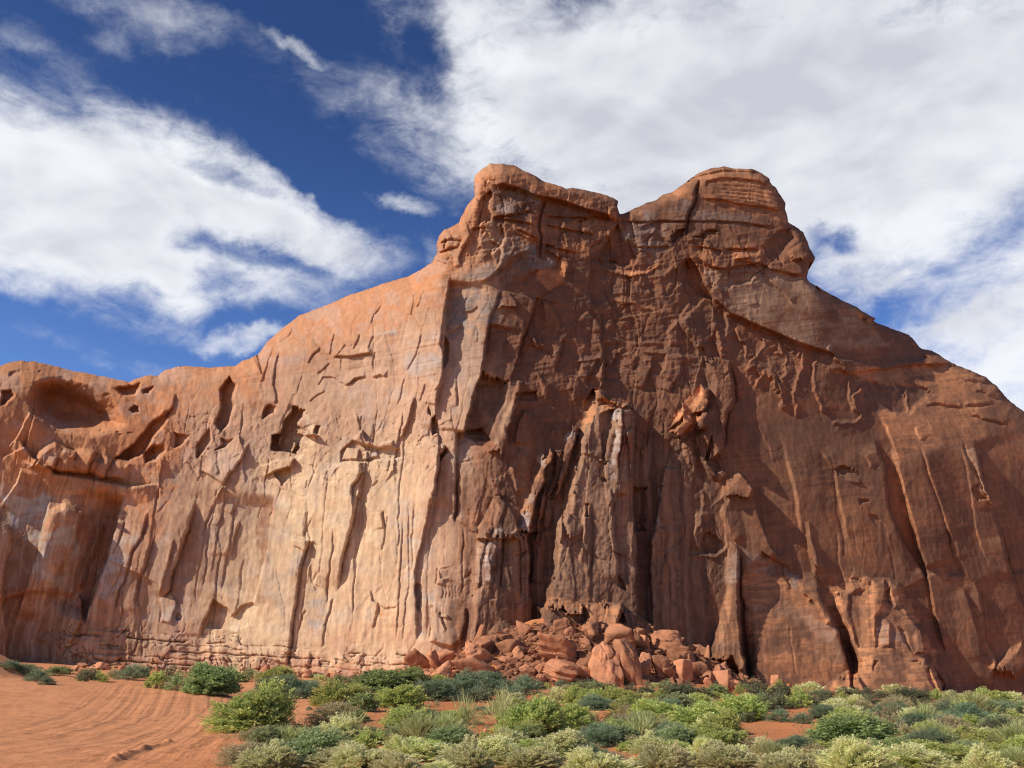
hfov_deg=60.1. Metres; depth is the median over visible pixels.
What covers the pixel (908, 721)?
tumbleweed
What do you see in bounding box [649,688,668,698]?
rabbitbrush
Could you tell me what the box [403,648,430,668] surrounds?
boulder
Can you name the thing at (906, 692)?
dark brush
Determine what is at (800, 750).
sagebrush
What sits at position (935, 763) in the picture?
sagebrush
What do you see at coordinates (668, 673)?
boulder
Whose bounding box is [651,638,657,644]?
boulder
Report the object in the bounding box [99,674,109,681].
rabbitbrush
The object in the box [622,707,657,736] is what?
grass tuft
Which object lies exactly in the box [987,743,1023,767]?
grass tuft
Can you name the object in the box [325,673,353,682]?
grey green bush
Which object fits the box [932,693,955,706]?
tumbleweed
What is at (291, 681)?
tumbleweed
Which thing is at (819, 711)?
tumbleweed
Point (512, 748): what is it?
sagebrush
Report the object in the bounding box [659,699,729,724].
rabbitbrush
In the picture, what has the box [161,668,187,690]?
grey green bush
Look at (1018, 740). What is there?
rabbitbrush
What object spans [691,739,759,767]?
sagebrush
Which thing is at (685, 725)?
rabbitbrush
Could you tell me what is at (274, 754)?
sagebrush
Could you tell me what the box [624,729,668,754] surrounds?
sagebrush
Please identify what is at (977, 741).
rabbitbrush
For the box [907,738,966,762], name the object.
rabbitbrush
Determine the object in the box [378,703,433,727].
rabbitbrush
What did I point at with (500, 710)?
grass tuft
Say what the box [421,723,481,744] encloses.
grey green bush
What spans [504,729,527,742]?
sagebrush
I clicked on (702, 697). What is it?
rabbitbrush
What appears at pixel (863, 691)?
dark brush
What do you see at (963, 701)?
rabbitbrush
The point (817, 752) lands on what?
sagebrush
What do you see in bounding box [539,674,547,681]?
boulder
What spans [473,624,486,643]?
boulder
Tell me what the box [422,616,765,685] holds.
rubble
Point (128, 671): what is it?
tumbleweed
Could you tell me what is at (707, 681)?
boulder
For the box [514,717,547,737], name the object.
rabbitbrush
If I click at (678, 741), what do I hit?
rabbitbrush
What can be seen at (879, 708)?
tumbleweed
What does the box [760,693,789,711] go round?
dark brush
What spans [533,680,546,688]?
dark brush
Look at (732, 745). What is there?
sagebrush
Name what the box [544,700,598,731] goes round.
rabbitbrush
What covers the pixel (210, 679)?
green shrub
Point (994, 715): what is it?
grey green bush
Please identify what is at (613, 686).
rabbitbrush
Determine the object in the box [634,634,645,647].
boulder
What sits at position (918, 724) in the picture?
rabbitbrush
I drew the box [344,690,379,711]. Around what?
green shrub
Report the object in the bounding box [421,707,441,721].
grey green bush
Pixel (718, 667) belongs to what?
boulder
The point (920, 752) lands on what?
sagebrush
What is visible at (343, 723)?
sagebrush
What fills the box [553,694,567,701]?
grey green bush
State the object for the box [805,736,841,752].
rabbitbrush
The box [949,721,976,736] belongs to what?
dry bush
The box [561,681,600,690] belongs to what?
grey green bush
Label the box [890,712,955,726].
tumbleweed
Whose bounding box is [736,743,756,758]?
sagebrush
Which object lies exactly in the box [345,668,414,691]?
green shrub
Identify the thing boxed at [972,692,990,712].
dry bush
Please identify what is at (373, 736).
rabbitbrush
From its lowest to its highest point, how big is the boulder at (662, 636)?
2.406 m
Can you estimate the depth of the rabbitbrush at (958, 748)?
16.61 m
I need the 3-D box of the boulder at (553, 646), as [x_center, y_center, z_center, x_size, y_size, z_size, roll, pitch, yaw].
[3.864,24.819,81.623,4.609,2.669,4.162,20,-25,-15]
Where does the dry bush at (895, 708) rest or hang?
on the ground at (68, 721)
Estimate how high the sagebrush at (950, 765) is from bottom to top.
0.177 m
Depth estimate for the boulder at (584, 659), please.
80.51 m
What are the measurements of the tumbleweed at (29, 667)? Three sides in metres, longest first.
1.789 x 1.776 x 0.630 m
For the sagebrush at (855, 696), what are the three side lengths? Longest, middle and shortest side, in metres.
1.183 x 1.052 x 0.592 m
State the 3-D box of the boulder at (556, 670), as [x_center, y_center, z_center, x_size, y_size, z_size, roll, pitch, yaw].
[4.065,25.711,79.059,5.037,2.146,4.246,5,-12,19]
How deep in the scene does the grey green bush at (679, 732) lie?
19.08 m
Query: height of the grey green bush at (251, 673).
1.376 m
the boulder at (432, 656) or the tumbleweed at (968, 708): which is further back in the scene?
the boulder at (432, 656)
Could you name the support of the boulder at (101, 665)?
on the ground at (68, 721)
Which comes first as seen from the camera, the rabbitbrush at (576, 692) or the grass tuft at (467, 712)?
the grass tuft at (467, 712)
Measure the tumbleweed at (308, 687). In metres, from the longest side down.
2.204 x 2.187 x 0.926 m
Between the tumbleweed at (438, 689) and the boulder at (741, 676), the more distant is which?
the boulder at (741, 676)
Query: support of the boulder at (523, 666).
on the ground at (68, 721)
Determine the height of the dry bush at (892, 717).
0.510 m
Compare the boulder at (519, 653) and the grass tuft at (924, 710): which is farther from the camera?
the boulder at (519, 653)
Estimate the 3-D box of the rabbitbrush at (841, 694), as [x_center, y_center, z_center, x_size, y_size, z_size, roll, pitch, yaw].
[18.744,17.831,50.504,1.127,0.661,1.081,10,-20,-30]
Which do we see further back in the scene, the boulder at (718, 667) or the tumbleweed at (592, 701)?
the boulder at (718, 667)
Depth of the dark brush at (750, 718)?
28.28 m
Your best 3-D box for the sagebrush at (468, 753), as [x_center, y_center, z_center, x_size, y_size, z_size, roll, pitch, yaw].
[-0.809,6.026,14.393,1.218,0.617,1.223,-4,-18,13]
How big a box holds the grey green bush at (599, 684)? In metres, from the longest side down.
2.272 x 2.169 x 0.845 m
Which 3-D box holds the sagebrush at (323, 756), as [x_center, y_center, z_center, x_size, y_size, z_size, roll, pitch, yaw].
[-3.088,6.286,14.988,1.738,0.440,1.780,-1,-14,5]
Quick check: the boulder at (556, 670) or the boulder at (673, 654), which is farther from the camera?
the boulder at (673, 654)
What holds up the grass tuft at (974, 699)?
on the ground at (68, 721)
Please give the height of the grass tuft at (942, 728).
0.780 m
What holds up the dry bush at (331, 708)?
on the ground at (68, 721)
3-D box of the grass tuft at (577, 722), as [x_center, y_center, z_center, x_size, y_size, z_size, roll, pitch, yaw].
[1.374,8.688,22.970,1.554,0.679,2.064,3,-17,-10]
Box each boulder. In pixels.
[71,665,79,670]
[77,663,87,667]
[89,662,111,669]
[260,664,269,671]
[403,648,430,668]
[426,649,439,669]
[430,660,451,677]
[437,649,454,661]
[451,658,494,678]
[464,641,493,661]
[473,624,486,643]
[476,639,491,649]
[480,635,497,650]
[491,634,511,639]
[495,639,520,654]
[498,655,510,662]
[512,646,524,658]
[514,637,527,652]
[516,620,532,634]
[519,664,532,668]
[520,667,536,675]
[534,663,544,673]
[537,632,577,660]
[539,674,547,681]
[541,659,583,682]
[553,619,567,633]
[563,626,576,634]
[576,653,591,666]
[576,663,590,676]
[579,635,590,644]
[581,615,598,637]
[582,618,595,632]
[588,641,623,686]
[599,624,605,632]
[604,623,635,648]
[612,638,642,684]
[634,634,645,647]
[635,627,645,634]
[639,652,651,674]
[640,634,649,648]
[641,664,650,675]
[642,648,651,652]
[651,630,682,648]
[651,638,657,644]
[651,655,670,678]
[659,642,689,651]
[662,668,674,678]
[667,648,681,661]
[673,659,693,682]
[679,651,691,658]
[687,653,694,661]
[692,644,705,656]
[692,661,708,673]
[693,665,700,676]
[697,657,707,662]
[702,670,715,682]
[703,645,709,661]
[703,677,713,686]
[712,670,734,692]
[714,664,722,670]
[721,661,728,667]
[737,674,744,681]
[770,674,779,686]
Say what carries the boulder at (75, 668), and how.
on the ground at (68, 721)
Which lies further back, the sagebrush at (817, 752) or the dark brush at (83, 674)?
the dark brush at (83, 674)
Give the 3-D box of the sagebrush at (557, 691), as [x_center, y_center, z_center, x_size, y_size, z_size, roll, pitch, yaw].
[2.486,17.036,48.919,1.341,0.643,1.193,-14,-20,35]
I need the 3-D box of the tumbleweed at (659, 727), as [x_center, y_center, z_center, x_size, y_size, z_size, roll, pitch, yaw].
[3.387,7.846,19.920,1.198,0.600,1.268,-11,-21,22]
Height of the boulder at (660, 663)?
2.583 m
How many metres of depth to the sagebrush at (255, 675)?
75.27 m
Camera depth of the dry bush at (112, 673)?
73.28 m
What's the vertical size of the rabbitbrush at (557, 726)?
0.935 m
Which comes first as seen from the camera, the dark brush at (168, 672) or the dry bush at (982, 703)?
the dry bush at (982, 703)
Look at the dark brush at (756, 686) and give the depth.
45.23 m
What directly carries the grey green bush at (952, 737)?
on the ground at (68, 721)
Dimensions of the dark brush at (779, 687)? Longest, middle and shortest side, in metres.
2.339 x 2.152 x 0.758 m
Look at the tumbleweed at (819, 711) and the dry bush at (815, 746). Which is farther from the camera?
the tumbleweed at (819, 711)
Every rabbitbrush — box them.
[94,669,104,680]
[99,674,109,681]
[142,669,169,687]
[197,676,301,733]
[255,665,296,680]
[306,677,371,706]
[350,710,370,722]
[351,727,378,749]
[366,729,391,745]
[372,682,431,707]
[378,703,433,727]
[421,737,445,745]
[431,673,449,679]
[436,709,470,723]
[477,731,493,738]
[487,693,570,733]
[501,697,531,705]
[513,737,539,747]
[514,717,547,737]
[540,699,567,734]
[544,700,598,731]
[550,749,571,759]
[558,683,591,703]
[583,687,648,701]
[601,718,637,728]
[603,684,622,690]
[605,693,644,714]
[615,739,638,752]
[626,697,683,716]
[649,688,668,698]
[658,739,691,749]
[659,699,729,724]
[673,720,702,732]
[684,692,712,703]
[691,729,742,747]
[694,721,749,744]
[697,707,745,735]
[709,692,722,697]
[712,692,771,719]
[733,684,744,693]
[784,685,815,707]
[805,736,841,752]
[810,706,879,731]
[833,691,849,699]
[847,699,857,704]
[886,750,925,767]
[904,723,938,732]
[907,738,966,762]
[913,718,942,727]
[926,688,942,699]
[939,742,1001,764]
[943,738,987,749]
[946,723,970,737]
[949,697,965,708]
[951,694,994,703]
[957,713,981,726]
[959,726,991,742]
[971,685,1020,703]
[984,741,1014,757]
[986,727,1006,745]
[1000,708,1023,720]
[1000,734,1023,749]
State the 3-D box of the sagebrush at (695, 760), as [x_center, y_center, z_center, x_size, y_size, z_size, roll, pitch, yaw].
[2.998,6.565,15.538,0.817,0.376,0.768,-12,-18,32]
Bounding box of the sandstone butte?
[0,163,1023,694]
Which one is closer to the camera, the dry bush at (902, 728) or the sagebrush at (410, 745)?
the sagebrush at (410, 745)
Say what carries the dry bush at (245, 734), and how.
on the ground at (68, 721)
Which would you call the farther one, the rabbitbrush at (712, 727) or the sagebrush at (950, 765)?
the rabbitbrush at (712, 727)
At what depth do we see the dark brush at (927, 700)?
45.96 m
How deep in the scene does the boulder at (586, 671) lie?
79.07 m
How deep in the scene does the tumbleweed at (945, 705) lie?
32.56 m
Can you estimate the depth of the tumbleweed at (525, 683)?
53.50 m
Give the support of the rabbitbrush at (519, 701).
on the ground at (68, 721)
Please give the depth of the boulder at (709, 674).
82.06 m
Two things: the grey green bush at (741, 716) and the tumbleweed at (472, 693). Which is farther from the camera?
the tumbleweed at (472, 693)
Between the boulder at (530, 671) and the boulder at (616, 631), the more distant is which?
the boulder at (616, 631)
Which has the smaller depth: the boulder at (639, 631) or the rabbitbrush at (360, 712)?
the rabbitbrush at (360, 712)
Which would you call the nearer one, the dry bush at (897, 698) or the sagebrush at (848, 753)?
the sagebrush at (848, 753)
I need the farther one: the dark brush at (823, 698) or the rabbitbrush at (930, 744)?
the dark brush at (823, 698)
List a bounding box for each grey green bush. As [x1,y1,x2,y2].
[42,665,69,675]
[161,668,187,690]
[243,665,257,679]
[245,724,285,744]
[253,725,353,761]
[284,715,296,724]
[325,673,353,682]
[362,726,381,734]
[379,723,407,739]
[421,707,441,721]
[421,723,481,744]
[511,723,545,739]
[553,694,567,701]
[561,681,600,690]
[588,679,610,689]
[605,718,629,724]
[610,724,642,742]
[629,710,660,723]
[650,691,699,706]
[655,678,673,688]
[655,724,696,745]
[734,712,753,722]
[754,691,780,707]
[897,729,920,738]
[942,733,962,743]
[946,739,985,746]
[978,713,1015,724]
[1005,695,1023,714]
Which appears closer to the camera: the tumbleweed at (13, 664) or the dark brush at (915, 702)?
the dark brush at (915, 702)
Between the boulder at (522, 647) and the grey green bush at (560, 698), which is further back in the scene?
the boulder at (522, 647)
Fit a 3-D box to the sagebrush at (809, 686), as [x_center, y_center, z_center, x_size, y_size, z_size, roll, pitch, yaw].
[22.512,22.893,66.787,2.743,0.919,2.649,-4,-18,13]
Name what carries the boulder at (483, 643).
on the ground at (68, 721)
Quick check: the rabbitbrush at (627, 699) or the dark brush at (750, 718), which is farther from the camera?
the rabbitbrush at (627, 699)
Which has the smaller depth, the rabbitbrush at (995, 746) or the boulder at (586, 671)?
the rabbitbrush at (995, 746)
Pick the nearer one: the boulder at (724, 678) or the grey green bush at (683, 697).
the grey green bush at (683, 697)
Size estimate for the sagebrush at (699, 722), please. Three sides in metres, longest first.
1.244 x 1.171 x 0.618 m
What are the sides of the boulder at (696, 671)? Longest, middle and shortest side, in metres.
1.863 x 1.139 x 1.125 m
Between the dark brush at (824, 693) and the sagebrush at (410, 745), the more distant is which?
the dark brush at (824, 693)
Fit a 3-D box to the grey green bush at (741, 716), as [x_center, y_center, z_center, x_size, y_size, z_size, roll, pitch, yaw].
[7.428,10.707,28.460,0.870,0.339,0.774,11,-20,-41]
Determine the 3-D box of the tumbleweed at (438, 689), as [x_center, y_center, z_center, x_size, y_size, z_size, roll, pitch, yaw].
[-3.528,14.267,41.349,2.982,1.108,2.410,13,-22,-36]
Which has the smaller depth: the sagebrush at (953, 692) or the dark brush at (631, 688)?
the sagebrush at (953, 692)
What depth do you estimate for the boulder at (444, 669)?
76.84 m
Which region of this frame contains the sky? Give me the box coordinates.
[0,0,1023,410]
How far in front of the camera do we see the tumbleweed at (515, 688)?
40.08 m
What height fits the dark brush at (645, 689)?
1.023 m
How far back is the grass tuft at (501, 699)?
28.89 m
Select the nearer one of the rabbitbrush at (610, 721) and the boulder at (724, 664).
the rabbitbrush at (610, 721)
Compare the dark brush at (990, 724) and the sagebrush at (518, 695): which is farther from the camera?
the sagebrush at (518, 695)
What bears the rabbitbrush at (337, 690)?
on the ground at (68, 721)
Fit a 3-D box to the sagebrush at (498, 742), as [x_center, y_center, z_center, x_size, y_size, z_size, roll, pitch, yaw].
[-0.559,6.680,16.227,1.912,0.549,1.692,6,-18,-19]
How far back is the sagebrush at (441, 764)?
13.73 m
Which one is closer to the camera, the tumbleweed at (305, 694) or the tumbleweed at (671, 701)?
the tumbleweed at (671, 701)
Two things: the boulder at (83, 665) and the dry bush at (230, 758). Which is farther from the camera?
the boulder at (83, 665)
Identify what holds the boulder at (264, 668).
on the ground at (68, 721)
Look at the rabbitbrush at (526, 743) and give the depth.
17.43 m
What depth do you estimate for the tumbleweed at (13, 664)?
45.21 m
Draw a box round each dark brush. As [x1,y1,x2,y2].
[73,665,101,680]
[160,662,181,681]
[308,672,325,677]
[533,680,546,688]
[554,679,573,690]
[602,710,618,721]
[622,683,638,692]
[638,681,656,695]
[656,682,701,694]
[695,684,717,698]
[736,708,756,721]
[737,678,752,687]
[738,678,774,699]
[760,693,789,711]
[769,683,793,695]
[774,687,797,708]
[807,689,836,703]
[816,689,833,697]
[828,685,858,695]
[850,687,862,693]
[852,693,882,704]
[858,688,870,694]
[865,687,879,697]
[878,690,889,697]
[885,685,935,700]
[903,697,926,707]
[920,697,933,705]
[976,715,1016,728]
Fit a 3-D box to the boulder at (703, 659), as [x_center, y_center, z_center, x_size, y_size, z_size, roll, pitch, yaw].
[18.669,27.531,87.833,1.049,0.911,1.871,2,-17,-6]
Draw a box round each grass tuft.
[256,722,313,743]
[339,706,371,727]
[387,708,448,738]
[425,711,484,738]
[444,691,488,724]
[471,693,513,724]
[478,678,522,714]
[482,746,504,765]
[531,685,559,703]
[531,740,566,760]
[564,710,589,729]
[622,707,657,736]
[630,708,671,732]
[750,738,803,755]
[894,699,945,723]
[903,716,961,738]
[931,690,1007,713]
[986,717,1023,743]
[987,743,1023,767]
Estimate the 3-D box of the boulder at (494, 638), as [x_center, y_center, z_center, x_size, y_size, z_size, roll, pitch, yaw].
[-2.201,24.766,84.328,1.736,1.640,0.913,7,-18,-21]
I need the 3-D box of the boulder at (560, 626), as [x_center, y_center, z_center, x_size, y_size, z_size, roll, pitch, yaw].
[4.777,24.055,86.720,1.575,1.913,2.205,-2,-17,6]
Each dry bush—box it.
[106,668,119,677]
[211,740,267,766]
[235,726,262,740]
[298,699,359,726]
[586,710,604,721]
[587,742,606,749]
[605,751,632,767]
[606,712,640,728]
[611,703,631,714]
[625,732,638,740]
[739,736,758,749]
[800,741,829,753]
[849,698,882,709]
[868,693,917,707]
[868,705,909,717]
[870,709,886,720]
[880,711,900,722]
[891,718,919,739]
[935,714,966,726]
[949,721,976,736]
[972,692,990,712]
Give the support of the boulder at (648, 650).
on the ground at (68, 721)
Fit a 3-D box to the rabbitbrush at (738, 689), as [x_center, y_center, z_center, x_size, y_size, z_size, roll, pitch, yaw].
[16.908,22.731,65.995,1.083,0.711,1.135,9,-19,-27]
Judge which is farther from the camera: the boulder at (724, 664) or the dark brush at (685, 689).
the boulder at (724, 664)
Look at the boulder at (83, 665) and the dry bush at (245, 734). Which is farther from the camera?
the boulder at (83, 665)
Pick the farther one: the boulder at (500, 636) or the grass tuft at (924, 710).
the boulder at (500, 636)
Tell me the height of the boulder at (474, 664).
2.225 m
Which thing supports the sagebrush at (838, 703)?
on the ground at (68, 721)
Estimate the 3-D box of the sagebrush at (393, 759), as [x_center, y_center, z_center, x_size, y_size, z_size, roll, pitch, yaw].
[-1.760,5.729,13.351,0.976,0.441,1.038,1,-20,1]
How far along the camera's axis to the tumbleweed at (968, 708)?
28.86 m
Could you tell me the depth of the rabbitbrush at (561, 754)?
17.18 m
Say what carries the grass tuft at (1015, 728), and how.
on the ground at (68, 721)
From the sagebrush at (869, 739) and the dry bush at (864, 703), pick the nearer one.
the sagebrush at (869, 739)
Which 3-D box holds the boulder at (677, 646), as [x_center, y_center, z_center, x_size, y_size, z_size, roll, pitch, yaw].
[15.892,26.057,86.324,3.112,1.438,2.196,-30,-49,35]
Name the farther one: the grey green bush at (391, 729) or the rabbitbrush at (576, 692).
the rabbitbrush at (576, 692)
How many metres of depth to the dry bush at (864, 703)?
34.07 m
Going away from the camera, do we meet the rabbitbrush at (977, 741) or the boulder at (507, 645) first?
the rabbitbrush at (977, 741)
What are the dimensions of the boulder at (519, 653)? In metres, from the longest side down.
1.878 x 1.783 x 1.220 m
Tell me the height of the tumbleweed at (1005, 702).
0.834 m
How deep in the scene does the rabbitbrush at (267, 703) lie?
21.77 m
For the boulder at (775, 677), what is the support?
on the ground at (68, 721)
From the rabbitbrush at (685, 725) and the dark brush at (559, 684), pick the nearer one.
the rabbitbrush at (685, 725)
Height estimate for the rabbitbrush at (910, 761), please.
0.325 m
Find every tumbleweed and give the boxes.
[0,659,23,669]
[15,662,44,673]
[22,668,49,680]
[36,674,56,684]
[113,663,142,679]
[131,663,151,677]
[250,674,280,692]
[277,673,314,696]
[291,687,312,698]
[299,679,324,698]
[413,678,459,700]
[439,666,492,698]
[453,683,494,702]
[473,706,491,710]
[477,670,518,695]
[494,681,530,699]
[513,673,544,694]
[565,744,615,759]
[574,693,618,710]
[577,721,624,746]
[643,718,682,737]
[651,697,683,705]
[760,708,793,722]
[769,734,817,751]
[789,711,812,723]
[806,703,835,719]
[867,703,900,720]
[886,700,914,715]
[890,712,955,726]
[897,714,923,727]
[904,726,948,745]
[928,700,955,713]
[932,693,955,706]
[939,701,997,718]
[945,709,970,717]
[984,698,1020,713]
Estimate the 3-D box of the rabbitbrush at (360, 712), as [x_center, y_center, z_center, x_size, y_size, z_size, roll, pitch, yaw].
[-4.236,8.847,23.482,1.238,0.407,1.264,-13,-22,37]
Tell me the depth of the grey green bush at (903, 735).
20.87 m
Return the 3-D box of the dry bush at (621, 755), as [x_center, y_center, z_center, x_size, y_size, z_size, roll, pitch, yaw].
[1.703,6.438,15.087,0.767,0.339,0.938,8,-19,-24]
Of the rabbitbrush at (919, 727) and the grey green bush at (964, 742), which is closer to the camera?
the grey green bush at (964, 742)
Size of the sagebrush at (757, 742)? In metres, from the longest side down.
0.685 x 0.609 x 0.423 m
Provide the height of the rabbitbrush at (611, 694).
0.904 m
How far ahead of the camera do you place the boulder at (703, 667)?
84.19 m
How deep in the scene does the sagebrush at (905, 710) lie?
27.80 m
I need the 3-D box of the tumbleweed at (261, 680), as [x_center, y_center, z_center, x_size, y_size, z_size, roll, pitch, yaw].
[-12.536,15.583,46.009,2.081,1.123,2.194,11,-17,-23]
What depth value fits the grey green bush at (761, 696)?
35.51 m
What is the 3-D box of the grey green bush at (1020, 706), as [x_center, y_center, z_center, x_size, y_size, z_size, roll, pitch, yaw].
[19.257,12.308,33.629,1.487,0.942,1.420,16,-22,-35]
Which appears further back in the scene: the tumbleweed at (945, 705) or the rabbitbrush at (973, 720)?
the tumbleweed at (945, 705)
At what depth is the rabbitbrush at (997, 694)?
45.53 m
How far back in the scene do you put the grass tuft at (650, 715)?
22.90 m
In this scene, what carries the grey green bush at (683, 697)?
on the ground at (68, 721)
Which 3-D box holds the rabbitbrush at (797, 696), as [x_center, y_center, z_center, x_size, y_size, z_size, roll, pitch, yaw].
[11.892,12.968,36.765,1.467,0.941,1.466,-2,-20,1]
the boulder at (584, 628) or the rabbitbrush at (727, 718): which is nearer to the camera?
the rabbitbrush at (727, 718)
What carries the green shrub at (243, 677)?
on the ground at (68, 721)
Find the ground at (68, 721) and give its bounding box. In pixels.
[0,618,1023,767]
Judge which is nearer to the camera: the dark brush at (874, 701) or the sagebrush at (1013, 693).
the dark brush at (874, 701)
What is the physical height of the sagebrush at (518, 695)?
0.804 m
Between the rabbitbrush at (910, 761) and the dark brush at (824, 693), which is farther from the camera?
the dark brush at (824, 693)
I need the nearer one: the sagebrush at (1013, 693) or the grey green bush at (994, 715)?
the grey green bush at (994, 715)
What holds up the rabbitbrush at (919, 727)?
on the ground at (68, 721)
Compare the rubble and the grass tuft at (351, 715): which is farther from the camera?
the rubble
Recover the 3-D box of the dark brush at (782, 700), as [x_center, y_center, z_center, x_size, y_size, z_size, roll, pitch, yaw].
[10.972,12.821,36.055,1.026,0.882,1.179,11,-20,-31]
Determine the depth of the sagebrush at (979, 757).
14.84 m
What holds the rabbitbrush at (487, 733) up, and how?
on the ground at (68, 721)
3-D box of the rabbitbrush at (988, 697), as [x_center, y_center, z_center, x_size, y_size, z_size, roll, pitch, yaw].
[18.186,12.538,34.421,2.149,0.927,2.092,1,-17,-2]
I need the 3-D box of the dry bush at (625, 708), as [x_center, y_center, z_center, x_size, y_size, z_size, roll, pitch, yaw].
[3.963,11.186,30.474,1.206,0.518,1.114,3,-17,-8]
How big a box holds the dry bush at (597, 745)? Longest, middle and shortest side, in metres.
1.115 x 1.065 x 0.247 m
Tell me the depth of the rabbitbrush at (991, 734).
21.84 m
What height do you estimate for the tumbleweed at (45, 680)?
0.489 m
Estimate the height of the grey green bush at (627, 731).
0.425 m
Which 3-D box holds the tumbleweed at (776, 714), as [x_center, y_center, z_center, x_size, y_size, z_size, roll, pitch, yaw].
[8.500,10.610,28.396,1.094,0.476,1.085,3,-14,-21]
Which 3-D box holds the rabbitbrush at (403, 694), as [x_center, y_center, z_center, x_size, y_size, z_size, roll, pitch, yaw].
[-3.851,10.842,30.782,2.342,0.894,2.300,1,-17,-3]
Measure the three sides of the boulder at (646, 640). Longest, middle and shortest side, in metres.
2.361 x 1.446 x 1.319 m
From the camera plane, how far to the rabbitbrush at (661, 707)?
26.73 m
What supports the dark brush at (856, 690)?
on the ground at (68, 721)
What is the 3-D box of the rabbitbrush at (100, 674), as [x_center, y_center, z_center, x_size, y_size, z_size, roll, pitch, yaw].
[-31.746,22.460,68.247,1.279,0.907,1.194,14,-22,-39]
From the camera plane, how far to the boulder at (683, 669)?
81.18 m
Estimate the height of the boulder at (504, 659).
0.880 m
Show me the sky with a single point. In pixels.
(183, 182)
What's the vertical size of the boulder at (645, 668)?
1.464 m
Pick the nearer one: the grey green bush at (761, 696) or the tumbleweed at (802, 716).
the tumbleweed at (802, 716)
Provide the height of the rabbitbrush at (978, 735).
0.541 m
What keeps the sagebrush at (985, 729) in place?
on the ground at (68, 721)
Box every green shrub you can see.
[55,665,74,673]
[178,661,244,696]
[238,670,249,681]
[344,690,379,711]
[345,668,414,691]
[399,665,433,684]
[705,681,730,694]
[803,709,909,747]
[869,736,909,747]
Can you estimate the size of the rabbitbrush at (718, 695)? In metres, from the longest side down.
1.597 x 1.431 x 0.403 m
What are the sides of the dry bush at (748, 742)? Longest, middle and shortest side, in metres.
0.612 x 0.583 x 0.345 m
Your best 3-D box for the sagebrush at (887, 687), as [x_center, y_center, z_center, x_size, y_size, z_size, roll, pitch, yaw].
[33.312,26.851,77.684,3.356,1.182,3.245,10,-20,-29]
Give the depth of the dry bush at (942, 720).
25.08 m
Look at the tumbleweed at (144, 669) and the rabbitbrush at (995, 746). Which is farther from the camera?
the tumbleweed at (144, 669)
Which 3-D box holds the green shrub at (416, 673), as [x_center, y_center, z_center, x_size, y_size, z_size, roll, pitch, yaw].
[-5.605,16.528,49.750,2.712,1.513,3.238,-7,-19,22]
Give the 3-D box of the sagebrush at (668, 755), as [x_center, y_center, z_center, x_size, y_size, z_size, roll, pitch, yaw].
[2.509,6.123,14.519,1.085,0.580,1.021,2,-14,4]
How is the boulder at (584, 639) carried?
on the ground at (68, 721)
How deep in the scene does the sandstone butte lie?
104.30 m
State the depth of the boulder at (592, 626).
85.88 m
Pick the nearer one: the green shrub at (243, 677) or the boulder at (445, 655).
the green shrub at (243, 677)
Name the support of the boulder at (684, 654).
on the ground at (68, 721)
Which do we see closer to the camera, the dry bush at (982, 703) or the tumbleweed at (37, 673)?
the dry bush at (982, 703)
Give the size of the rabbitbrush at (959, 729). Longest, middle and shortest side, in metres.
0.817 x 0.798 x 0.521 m
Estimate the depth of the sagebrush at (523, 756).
15.13 m
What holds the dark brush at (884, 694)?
on the ground at (68, 721)
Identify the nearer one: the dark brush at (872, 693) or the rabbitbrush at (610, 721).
the rabbitbrush at (610, 721)
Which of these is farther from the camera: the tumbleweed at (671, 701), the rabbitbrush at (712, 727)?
the tumbleweed at (671, 701)
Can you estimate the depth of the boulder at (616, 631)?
83.15 m
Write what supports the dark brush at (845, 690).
on the ground at (68, 721)
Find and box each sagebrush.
[227,738,303,767]
[251,672,264,680]
[287,739,365,767]
[311,674,326,680]
[315,742,425,767]
[319,711,367,739]
[367,749,424,767]
[370,733,449,761]
[422,758,458,767]
[431,733,522,764]
[432,733,499,767]
[491,743,565,767]
[493,689,526,706]
[493,726,527,742]
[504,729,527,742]
[504,745,565,767]
[519,726,591,757]
[548,686,566,697]
[560,745,642,767]
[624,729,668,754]
[635,740,696,767]
[643,691,652,699]
[682,749,702,767]
[684,735,717,756]
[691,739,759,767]
[692,711,715,725]
[725,744,760,762]
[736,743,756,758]
[749,746,819,767]
[750,735,771,753]
[784,745,812,760]
[792,681,825,693]
[803,748,825,763]
[813,733,903,767]
[820,697,869,714]
[846,694,863,700]
[856,737,879,745]
[872,683,910,693]
[879,741,961,767]
[896,706,916,717]
[907,759,945,767]
[938,689,965,701]
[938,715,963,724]
[946,763,963,767]
[957,742,1017,767]
[965,726,995,735]
[1005,691,1023,705]
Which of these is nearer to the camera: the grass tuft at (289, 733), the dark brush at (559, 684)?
the grass tuft at (289, 733)
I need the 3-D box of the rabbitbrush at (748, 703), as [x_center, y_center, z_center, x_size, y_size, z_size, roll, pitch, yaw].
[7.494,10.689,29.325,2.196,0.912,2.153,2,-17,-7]
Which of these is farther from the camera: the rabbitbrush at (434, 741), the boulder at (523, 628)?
the boulder at (523, 628)

